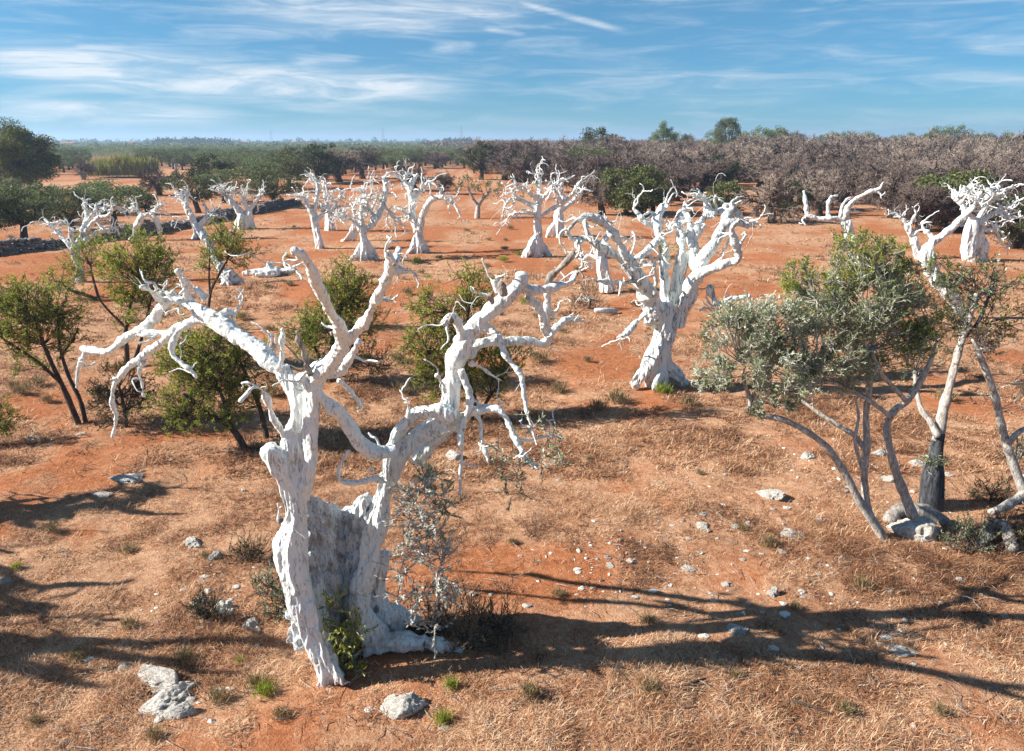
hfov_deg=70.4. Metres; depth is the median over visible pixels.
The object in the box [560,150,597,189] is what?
bare tree
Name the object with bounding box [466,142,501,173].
bare tree
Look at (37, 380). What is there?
weed tuft
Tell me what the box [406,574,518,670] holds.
bush
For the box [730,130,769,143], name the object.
olive tree
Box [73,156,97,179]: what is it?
bare tree
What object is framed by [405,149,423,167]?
olive tree
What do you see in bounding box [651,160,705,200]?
bare tree
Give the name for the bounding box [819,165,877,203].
bare tree
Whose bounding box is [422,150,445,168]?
bare tree
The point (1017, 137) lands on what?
bare tree
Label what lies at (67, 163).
olive tree
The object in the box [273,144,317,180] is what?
olive tree
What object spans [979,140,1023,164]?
bare tree
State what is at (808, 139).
bare tree
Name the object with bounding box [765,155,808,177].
bare tree
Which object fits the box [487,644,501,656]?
weed tuft
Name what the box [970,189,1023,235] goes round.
bare tree
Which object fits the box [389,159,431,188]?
bare tree
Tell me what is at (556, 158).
bare tree
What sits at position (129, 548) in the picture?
weed tuft
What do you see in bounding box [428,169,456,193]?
bare tree
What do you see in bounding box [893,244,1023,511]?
olive tree
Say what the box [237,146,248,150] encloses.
olive tree
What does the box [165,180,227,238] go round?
dead olive tree
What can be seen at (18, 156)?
pine tree
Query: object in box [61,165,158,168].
overhead wire
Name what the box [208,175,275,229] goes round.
dead olive tree
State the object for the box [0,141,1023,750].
ground
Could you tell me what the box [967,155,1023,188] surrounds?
bare tree
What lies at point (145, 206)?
evergreen tree
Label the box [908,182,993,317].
dead olive tree
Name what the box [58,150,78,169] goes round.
olive tree
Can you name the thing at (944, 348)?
weed tuft
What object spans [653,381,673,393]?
weed tuft
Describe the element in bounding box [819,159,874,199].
bare tree
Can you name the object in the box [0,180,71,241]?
olive tree
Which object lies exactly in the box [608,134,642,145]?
bare tree
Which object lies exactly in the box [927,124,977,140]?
olive tree
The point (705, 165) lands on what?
bare tree
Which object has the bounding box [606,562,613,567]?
stone
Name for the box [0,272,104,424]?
olive sapling
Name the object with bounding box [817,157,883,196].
bare tree
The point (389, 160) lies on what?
olive tree
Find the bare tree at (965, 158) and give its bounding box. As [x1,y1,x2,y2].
[929,152,979,184]
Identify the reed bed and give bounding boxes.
[85,150,161,177]
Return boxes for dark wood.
[147,136,473,144]
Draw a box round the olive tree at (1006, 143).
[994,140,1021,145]
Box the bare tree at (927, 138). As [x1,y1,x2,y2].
[896,132,953,143]
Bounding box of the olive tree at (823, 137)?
[815,131,842,140]
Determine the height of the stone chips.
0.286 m
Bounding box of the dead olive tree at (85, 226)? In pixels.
[21,186,129,282]
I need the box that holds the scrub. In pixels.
[461,136,956,156]
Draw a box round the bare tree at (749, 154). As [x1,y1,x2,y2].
[723,136,776,182]
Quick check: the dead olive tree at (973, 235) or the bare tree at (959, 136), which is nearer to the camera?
the dead olive tree at (973, 235)
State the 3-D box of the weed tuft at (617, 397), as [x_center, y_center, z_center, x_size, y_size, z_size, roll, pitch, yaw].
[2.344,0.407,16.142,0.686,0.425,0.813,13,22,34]
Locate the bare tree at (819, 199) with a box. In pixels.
[794,176,848,215]
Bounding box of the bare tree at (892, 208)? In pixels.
[881,187,936,223]
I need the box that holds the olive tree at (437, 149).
[424,147,445,151]
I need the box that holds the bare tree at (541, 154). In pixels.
[520,142,552,179]
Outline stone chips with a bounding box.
[22,417,1023,737]
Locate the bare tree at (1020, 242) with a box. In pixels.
[975,190,1023,248]
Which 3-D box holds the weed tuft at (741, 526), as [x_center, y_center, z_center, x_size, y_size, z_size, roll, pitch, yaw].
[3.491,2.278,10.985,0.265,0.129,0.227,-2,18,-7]
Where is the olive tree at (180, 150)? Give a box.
[172,148,189,165]
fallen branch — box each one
[679,678,705,687]
[790,699,832,714]
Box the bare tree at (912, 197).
[894,176,956,231]
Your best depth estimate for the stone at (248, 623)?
8.86 m
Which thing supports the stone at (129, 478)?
on the ground at (38, 491)
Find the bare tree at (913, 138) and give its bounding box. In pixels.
[893,134,926,143]
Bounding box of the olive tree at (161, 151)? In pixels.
[153,148,170,165]
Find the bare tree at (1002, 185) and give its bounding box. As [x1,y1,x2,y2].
[982,176,1022,202]
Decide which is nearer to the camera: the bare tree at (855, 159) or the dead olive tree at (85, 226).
the dead olive tree at (85, 226)
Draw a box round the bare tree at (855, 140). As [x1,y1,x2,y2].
[821,135,877,153]
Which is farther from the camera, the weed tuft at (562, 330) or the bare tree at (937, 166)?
the bare tree at (937, 166)
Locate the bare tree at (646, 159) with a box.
[625,148,675,175]
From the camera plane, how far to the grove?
263.18 m
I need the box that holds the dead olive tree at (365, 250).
[314,163,407,260]
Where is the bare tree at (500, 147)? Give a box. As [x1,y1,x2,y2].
[495,142,514,155]
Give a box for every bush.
[0,394,28,437]
[85,357,169,430]
[178,584,231,628]
[225,522,273,564]
[247,560,284,612]
[254,582,286,624]
[333,635,364,666]
[404,594,455,636]
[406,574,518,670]
[466,589,532,648]
[568,273,614,308]
[933,506,999,570]
[950,468,1018,502]
[972,505,1023,551]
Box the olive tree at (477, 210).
[452,173,511,218]
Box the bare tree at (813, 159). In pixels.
[793,139,849,182]
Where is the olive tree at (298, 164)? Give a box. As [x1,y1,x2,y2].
[263,151,313,186]
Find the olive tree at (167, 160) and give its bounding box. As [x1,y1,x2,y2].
[160,153,178,168]
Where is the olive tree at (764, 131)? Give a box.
[752,125,779,137]
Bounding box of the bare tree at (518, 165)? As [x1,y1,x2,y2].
[495,147,536,182]
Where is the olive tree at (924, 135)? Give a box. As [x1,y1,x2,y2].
[920,131,931,139]
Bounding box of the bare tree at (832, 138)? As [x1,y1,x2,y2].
[819,133,872,147]
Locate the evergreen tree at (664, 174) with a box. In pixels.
[634,170,676,211]
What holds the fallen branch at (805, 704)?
on the dry grass at (648, 730)
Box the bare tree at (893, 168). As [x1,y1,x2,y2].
[859,153,931,186]
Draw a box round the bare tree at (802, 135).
[785,131,809,142]
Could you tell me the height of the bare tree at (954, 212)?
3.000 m
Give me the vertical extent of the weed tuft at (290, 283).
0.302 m
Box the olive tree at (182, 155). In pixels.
[170,152,191,169]
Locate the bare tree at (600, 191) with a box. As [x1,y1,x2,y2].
[576,171,626,214]
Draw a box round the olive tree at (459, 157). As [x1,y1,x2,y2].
[453,152,468,167]
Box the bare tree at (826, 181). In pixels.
[785,166,845,209]
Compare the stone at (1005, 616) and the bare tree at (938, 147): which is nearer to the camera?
the stone at (1005, 616)
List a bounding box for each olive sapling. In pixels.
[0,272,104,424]
[35,230,109,300]
[80,222,190,362]
[128,312,275,449]
[193,214,264,328]
[273,246,402,384]
[392,256,533,421]
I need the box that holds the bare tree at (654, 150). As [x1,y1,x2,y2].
[631,144,679,157]
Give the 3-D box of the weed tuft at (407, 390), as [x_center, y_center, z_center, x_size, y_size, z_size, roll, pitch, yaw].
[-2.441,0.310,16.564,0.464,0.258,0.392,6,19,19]
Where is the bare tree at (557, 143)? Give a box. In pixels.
[543,138,567,151]
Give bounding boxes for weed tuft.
[4,379,22,388]
[5,380,34,395]
[9,561,24,568]
[23,374,48,386]
[24,712,47,727]
[36,393,58,402]
[37,520,62,532]
[59,642,91,664]
[82,383,110,398]
[114,613,140,631]
[117,538,139,555]
[134,722,167,742]
[166,642,201,664]
[197,549,210,559]
[198,682,233,706]
[229,652,246,664]
[236,309,251,319]
[238,666,272,692]
[248,677,279,699]
[257,382,282,396]
[263,324,274,330]
[265,701,295,721]
[285,280,295,285]
[387,350,409,363]
[391,378,416,390]
[397,384,411,394]
[399,286,413,293]
[410,255,422,262]
[425,705,456,727]
[438,672,463,692]
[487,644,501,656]
[495,255,508,261]
[506,534,517,543]
[514,671,543,702]
[517,295,526,303]
[525,348,550,363]
[545,380,570,393]
[548,584,570,599]
[557,326,568,332]
[579,354,592,361]
[584,455,593,460]
[585,395,609,410]
[602,385,631,404]
[628,300,640,305]
[635,608,661,627]
[636,669,663,696]
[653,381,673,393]
[678,391,699,405]
[691,376,714,387]
[694,332,710,337]
[695,469,705,474]
[726,665,745,678]
[734,522,749,531]
[757,531,779,548]
[788,597,808,611]
[790,396,805,401]
[833,694,861,718]
[853,573,873,588]
[929,696,951,717]
[931,385,966,400]
[939,346,952,351]
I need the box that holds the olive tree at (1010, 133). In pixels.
[989,130,1021,140]
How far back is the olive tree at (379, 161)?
142.71 m
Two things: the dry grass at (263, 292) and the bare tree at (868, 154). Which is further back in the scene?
the bare tree at (868, 154)
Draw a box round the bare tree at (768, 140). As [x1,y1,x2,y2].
[754,135,798,158]
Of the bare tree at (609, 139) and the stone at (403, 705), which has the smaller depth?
the stone at (403, 705)
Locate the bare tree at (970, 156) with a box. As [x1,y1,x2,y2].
[933,151,982,166]
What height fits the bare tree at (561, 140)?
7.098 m
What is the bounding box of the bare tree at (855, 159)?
[830,150,887,192]
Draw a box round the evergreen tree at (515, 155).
[506,152,541,181]
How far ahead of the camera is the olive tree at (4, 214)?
40.67 m
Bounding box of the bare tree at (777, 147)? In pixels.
[755,133,822,158]
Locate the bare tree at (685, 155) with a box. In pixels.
[654,142,714,164]
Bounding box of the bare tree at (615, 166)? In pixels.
[587,163,624,188]
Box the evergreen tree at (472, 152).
[459,140,499,179]
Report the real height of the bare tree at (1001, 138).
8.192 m
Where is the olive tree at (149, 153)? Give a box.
[144,150,164,161]
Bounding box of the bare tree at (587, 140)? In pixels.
[570,135,611,143]
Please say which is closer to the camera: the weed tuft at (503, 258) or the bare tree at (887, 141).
the weed tuft at (503, 258)
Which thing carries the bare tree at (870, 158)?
on the ground at (38, 491)
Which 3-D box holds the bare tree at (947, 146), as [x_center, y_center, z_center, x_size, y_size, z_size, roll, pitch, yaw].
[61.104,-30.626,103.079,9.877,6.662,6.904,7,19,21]
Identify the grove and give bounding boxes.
[49,144,461,156]
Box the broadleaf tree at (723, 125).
[711,116,741,148]
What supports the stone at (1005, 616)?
on the ground at (38, 491)
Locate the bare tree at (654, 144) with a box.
[641,140,663,150]
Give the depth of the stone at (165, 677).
7.92 m
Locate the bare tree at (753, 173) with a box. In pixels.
[739,148,808,186]
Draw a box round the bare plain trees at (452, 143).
[419,139,823,149]
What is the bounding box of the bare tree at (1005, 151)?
[951,148,1007,161]
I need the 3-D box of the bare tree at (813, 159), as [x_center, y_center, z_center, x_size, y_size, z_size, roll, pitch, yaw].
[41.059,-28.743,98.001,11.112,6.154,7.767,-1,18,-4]
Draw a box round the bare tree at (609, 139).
[596,136,643,144]
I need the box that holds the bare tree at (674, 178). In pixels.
[647,163,687,202]
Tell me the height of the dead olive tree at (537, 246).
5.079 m
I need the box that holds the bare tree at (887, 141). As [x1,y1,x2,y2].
[860,139,902,149]
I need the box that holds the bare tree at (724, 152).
[712,143,751,181]
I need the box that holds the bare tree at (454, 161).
[450,148,464,164]
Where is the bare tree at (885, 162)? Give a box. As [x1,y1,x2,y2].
[863,153,900,169]
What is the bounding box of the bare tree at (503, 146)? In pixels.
[496,136,546,154]
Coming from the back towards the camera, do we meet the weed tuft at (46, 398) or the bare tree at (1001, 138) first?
the bare tree at (1001, 138)
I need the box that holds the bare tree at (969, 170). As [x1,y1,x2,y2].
[955,163,1005,187]
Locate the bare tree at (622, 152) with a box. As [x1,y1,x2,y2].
[602,140,641,161]
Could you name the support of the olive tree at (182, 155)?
on the ground at (38, 491)
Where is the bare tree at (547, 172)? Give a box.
[531,151,584,191]
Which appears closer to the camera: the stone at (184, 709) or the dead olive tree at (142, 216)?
the stone at (184, 709)
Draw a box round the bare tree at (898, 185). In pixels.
[862,176,920,203]
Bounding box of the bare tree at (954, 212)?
[897,189,968,230]
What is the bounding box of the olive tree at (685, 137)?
[670,132,695,149]
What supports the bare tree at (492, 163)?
on the ground at (38, 491)
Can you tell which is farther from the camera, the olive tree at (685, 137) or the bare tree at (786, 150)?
the olive tree at (685, 137)
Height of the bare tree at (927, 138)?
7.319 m
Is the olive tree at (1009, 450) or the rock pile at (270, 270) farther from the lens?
the rock pile at (270, 270)
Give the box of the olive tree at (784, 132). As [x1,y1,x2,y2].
[765,125,793,141]
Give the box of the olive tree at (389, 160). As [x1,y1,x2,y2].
[382,150,412,167]
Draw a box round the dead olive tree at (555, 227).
[545,167,592,237]
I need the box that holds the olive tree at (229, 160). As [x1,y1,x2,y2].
[208,156,236,167]
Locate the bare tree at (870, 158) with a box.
[853,154,876,165]
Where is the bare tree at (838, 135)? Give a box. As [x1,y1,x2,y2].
[806,132,849,142]
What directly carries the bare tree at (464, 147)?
on the ground at (38, 491)
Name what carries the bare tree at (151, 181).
on the ground at (38, 491)
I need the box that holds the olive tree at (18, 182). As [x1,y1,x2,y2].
[0,176,39,196]
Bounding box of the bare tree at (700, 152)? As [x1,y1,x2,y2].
[654,146,715,190]
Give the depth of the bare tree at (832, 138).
117.85 m
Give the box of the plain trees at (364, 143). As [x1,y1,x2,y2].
[11,140,534,152]
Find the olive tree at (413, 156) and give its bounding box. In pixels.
[392,148,418,168]
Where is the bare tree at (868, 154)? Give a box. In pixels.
[852,149,882,164]
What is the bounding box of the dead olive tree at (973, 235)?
[954,174,1023,261]
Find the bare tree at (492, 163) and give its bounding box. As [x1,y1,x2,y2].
[483,138,533,181]
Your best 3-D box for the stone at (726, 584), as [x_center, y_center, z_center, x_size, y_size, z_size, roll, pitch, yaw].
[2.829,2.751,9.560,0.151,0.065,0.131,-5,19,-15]
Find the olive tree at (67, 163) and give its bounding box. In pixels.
[54,153,78,172]
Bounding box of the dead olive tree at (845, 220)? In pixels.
[799,182,884,265]
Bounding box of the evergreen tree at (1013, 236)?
[984,191,1023,248]
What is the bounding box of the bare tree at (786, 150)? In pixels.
[759,137,826,176]
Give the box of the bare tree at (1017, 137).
[979,132,1022,142]
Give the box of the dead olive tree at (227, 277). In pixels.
[170,209,245,285]
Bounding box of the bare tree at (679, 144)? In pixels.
[653,133,700,152]
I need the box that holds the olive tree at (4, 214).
[0,184,33,231]
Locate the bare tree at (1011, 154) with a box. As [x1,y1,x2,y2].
[977,145,1023,189]
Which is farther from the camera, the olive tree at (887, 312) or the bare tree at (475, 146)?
the bare tree at (475, 146)
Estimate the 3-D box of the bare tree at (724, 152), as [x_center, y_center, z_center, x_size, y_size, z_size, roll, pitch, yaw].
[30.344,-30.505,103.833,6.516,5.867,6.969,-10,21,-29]
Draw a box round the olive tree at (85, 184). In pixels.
[66,179,119,200]
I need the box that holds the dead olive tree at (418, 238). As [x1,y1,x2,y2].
[385,160,468,253]
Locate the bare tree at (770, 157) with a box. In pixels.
[732,139,808,185]
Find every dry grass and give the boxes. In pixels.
[0,204,1023,322]
[0,315,1023,483]
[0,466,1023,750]
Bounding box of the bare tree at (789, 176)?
[760,158,825,201]
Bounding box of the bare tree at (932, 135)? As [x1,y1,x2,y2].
[915,128,969,145]
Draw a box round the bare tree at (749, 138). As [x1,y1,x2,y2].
[717,133,757,147]
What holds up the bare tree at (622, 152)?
on the ground at (38, 491)
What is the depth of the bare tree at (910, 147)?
95.37 m
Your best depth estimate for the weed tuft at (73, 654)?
8.25 m
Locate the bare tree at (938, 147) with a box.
[913,140,963,157]
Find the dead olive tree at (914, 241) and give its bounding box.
[882,203,922,258]
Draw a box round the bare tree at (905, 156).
[887,151,955,174]
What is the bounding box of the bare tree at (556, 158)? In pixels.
[548,145,580,184]
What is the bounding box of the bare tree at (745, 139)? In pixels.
[735,134,775,150]
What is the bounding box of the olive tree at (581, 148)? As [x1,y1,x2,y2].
[566,144,612,160]
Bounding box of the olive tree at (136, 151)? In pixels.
[131,148,152,158]
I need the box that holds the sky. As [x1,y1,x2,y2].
[0,0,1023,140]
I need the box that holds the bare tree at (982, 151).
[974,140,1023,157]
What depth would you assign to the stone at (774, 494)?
11.81 m
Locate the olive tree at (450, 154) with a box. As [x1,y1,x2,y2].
[439,149,455,165]
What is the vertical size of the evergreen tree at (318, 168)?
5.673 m
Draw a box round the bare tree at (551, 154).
[519,140,556,175]
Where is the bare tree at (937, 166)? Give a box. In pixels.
[905,155,958,186]
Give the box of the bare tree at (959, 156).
[940,148,998,166]
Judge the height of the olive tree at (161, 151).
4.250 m
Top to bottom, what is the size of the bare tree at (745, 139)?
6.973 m
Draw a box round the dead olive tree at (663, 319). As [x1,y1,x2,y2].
[558,173,773,391]
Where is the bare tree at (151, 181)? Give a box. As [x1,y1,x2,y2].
[132,163,178,194]
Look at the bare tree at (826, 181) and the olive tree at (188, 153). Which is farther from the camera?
the olive tree at (188, 153)
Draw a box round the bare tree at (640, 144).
[613,135,672,153]
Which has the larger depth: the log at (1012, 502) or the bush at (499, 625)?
the log at (1012, 502)
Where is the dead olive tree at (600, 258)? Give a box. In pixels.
[571,211,615,292]
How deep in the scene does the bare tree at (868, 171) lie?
70.15 m
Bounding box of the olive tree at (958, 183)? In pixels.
[905,175,975,202]
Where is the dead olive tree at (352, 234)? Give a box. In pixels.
[341,190,378,241]
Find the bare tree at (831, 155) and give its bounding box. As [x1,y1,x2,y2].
[813,140,886,176]
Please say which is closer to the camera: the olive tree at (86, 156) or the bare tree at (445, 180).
the bare tree at (445, 180)
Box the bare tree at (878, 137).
[875,134,891,142]
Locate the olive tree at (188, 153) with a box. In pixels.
[181,150,193,166]
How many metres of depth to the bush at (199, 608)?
8.91 m
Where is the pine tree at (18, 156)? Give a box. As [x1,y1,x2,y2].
[0,116,64,189]
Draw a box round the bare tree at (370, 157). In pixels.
[341,143,380,178]
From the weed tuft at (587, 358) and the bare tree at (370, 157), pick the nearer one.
the weed tuft at (587, 358)
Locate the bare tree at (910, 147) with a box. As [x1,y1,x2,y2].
[859,136,926,157]
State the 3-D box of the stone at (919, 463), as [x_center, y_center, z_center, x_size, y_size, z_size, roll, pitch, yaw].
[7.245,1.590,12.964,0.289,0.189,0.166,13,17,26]
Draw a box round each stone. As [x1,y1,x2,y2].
[0,578,11,584]
[26,435,41,440]
[91,491,113,497]
[108,473,143,484]
[118,661,133,671]
[137,664,178,695]
[138,681,196,717]
[162,701,196,719]
[183,536,201,547]
[208,550,222,560]
[215,599,235,614]
[242,617,258,629]
[379,691,427,719]
[444,450,460,460]
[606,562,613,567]
[680,564,696,572]
[695,522,707,529]
[721,581,732,586]
[726,623,748,633]
[756,489,785,500]
[766,586,778,597]
[781,527,804,538]
[800,451,815,458]
[872,448,886,455]
[881,475,893,482]
[886,516,938,541]
[888,643,915,656]
[908,459,924,466]
[945,472,953,476]
[999,614,1008,618]
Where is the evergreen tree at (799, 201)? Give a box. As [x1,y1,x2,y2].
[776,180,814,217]
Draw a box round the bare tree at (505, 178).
[476,146,525,179]
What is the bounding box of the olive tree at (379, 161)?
[367,151,386,169]
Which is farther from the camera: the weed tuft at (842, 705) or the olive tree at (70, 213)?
the olive tree at (70, 213)
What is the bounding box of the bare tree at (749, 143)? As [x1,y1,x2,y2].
[730,142,759,174]
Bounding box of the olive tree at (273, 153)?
[258,150,278,159]
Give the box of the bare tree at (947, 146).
[925,136,966,154]
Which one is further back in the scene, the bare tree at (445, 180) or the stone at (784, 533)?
the bare tree at (445, 180)
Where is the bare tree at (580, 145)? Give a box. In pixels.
[565,138,622,148]
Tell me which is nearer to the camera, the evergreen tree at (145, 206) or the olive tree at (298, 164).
the evergreen tree at (145, 206)
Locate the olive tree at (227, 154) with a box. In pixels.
[208,150,237,163]
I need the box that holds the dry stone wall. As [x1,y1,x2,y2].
[0,198,301,254]
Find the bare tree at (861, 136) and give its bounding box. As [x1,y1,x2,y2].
[831,128,888,140]
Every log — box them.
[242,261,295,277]
[594,308,617,313]
[882,502,949,526]
[977,518,1018,552]
[987,490,1023,515]
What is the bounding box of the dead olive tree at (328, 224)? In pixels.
[311,176,357,230]
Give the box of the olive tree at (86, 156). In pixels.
[70,152,89,168]
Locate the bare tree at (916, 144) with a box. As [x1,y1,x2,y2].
[866,136,921,159]
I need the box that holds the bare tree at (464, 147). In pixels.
[462,135,493,172]
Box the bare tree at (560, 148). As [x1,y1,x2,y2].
[554,139,606,158]
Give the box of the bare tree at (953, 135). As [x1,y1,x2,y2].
[919,129,976,142]
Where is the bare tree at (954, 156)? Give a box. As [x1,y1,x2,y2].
[922,150,975,168]
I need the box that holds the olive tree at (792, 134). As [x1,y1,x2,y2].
[790,131,806,141]
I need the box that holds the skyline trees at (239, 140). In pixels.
[54,137,439,143]
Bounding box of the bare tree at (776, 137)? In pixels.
[764,134,817,148]
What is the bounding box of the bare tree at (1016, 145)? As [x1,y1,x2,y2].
[1007,141,1023,151]
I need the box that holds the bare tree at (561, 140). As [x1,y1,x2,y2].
[524,135,574,175]
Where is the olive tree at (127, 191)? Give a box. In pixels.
[72,177,154,226]
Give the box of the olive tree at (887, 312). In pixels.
[690,224,951,540]
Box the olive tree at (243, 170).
[232,156,286,183]
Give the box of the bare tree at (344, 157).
[309,145,365,181]
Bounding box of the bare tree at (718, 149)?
[704,144,736,180]
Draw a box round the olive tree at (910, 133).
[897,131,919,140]
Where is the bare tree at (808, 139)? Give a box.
[776,130,825,145]
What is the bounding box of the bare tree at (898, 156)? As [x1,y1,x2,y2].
[865,147,909,164]
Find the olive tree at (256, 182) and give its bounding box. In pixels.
[238,165,305,199]
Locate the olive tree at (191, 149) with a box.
[185,147,198,151]
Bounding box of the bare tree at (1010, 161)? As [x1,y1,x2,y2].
[975,153,1023,188]
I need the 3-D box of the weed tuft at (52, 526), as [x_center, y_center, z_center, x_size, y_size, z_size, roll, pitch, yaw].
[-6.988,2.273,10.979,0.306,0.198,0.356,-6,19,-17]
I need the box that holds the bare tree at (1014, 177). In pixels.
[942,156,1023,194]
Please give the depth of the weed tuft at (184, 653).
8.33 m
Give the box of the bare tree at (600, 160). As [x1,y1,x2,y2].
[576,147,628,179]
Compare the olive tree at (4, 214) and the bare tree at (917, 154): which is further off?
the bare tree at (917, 154)
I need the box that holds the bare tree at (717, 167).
[674,154,741,194]
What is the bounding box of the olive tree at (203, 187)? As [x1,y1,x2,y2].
[154,170,228,212]
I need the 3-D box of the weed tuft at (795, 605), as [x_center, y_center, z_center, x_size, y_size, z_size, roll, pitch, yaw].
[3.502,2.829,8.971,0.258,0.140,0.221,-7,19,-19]
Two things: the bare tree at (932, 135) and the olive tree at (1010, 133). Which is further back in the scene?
the olive tree at (1010, 133)
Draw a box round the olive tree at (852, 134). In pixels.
[840,131,870,138]
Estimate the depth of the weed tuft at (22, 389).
16.63 m
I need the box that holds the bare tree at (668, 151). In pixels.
[622,143,673,164]
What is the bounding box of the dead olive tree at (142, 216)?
[119,194,174,239]
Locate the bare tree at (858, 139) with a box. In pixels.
[830,132,871,148]
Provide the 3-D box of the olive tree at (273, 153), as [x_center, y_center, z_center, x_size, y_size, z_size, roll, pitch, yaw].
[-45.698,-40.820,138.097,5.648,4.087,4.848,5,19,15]
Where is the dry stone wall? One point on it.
(15, 245)
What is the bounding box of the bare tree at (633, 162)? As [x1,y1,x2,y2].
[590,150,643,176]
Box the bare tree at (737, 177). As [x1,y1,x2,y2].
[727,143,755,179]
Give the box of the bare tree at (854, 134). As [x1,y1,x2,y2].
[826,132,856,142]
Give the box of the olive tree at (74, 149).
[63,147,85,153]
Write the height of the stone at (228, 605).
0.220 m
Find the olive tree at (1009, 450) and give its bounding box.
[959,317,1023,505]
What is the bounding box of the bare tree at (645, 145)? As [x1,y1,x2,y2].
[632,142,663,151]
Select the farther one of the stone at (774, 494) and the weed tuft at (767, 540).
the stone at (774, 494)
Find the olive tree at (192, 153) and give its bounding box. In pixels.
[187,152,205,161]
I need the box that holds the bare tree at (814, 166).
[761,159,824,192]
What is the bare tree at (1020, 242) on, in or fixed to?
on the ground at (38, 491)
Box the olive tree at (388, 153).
[380,148,395,167]
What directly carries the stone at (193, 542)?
on the ground at (38, 491)
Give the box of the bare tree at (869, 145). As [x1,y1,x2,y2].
[842,136,892,153]
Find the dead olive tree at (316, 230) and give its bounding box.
[286,167,345,248]
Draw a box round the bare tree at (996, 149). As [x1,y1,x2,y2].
[974,143,1008,158]
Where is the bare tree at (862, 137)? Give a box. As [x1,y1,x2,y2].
[820,133,869,144]
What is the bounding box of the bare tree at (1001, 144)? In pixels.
[957,135,1014,151]
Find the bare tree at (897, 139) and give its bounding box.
[873,134,909,147]
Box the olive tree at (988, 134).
[973,131,995,138]
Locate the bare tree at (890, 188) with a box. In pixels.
[854,163,912,217]
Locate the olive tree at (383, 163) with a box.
[375,150,391,168]
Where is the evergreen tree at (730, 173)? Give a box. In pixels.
[709,155,741,182]
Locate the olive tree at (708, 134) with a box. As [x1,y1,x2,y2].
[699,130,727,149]
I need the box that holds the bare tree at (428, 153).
[425,149,449,167]
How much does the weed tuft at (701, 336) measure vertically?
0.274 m
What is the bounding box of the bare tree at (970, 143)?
[955,138,1006,152]
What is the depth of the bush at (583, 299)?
25.34 m
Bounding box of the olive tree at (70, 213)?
[27,185,103,229]
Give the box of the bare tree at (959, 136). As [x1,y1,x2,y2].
[936,132,979,145]
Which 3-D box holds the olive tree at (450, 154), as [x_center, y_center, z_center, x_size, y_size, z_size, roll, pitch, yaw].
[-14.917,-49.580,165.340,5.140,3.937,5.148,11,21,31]
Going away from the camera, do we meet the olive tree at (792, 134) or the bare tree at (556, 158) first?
the bare tree at (556, 158)
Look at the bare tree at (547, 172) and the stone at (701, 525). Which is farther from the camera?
the bare tree at (547, 172)
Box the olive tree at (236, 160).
[227,151,258,168]
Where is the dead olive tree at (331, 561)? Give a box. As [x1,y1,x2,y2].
[75,235,592,687]
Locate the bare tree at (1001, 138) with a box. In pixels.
[988,130,1023,142]
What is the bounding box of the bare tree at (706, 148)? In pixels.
[687,138,746,184]
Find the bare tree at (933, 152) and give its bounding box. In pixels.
[909,142,976,162]
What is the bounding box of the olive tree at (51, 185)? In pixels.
[16,182,75,221]
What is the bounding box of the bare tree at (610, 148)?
[584,136,638,155]
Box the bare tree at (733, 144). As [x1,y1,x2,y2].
[719,132,774,148]
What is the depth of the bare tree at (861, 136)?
129.93 m
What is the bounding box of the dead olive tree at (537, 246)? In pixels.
[490,156,599,257]
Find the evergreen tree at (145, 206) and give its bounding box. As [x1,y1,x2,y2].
[131,192,159,212]
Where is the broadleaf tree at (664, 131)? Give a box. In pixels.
[648,120,678,146]
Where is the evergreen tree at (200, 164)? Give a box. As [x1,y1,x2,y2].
[183,153,235,180]
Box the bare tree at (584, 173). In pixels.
[561,152,607,196]
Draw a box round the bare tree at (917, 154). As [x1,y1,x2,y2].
[881,150,925,162]
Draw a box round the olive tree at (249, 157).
[239,153,266,169]
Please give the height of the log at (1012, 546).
0.354 m
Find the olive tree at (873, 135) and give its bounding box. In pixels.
[867,131,881,139]
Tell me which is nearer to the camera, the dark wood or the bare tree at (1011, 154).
the bare tree at (1011, 154)
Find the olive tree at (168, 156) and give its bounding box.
[158,151,176,166]
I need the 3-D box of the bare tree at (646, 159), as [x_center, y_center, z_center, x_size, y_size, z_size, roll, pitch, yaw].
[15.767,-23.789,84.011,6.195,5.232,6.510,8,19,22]
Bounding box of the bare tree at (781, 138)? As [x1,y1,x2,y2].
[773,133,799,143]
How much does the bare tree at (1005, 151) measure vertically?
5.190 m
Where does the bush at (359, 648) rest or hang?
on the ground at (38, 491)
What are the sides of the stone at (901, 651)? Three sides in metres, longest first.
0.360 x 0.289 x 0.081 m
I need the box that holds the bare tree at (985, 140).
[958,133,1003,150]
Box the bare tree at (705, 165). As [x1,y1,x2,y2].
[646,157,713,197]
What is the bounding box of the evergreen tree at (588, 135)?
[579,126,626,144]
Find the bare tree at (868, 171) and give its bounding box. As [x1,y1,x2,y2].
[860,163,886,199]
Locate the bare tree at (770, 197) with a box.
[731,170,805,223]
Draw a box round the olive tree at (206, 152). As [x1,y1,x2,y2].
[192,149,219,169]
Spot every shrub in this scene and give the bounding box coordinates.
[593,164,676,214]
[705,179,748,213]
[905,168,998,228]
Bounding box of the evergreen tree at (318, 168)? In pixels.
[293,142,341,180]
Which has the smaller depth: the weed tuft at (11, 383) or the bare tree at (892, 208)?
the weed tuft at (11, 383)
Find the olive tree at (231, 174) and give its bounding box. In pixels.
[194,167,245,202]
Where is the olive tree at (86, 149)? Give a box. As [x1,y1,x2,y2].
[72,147,91,155]

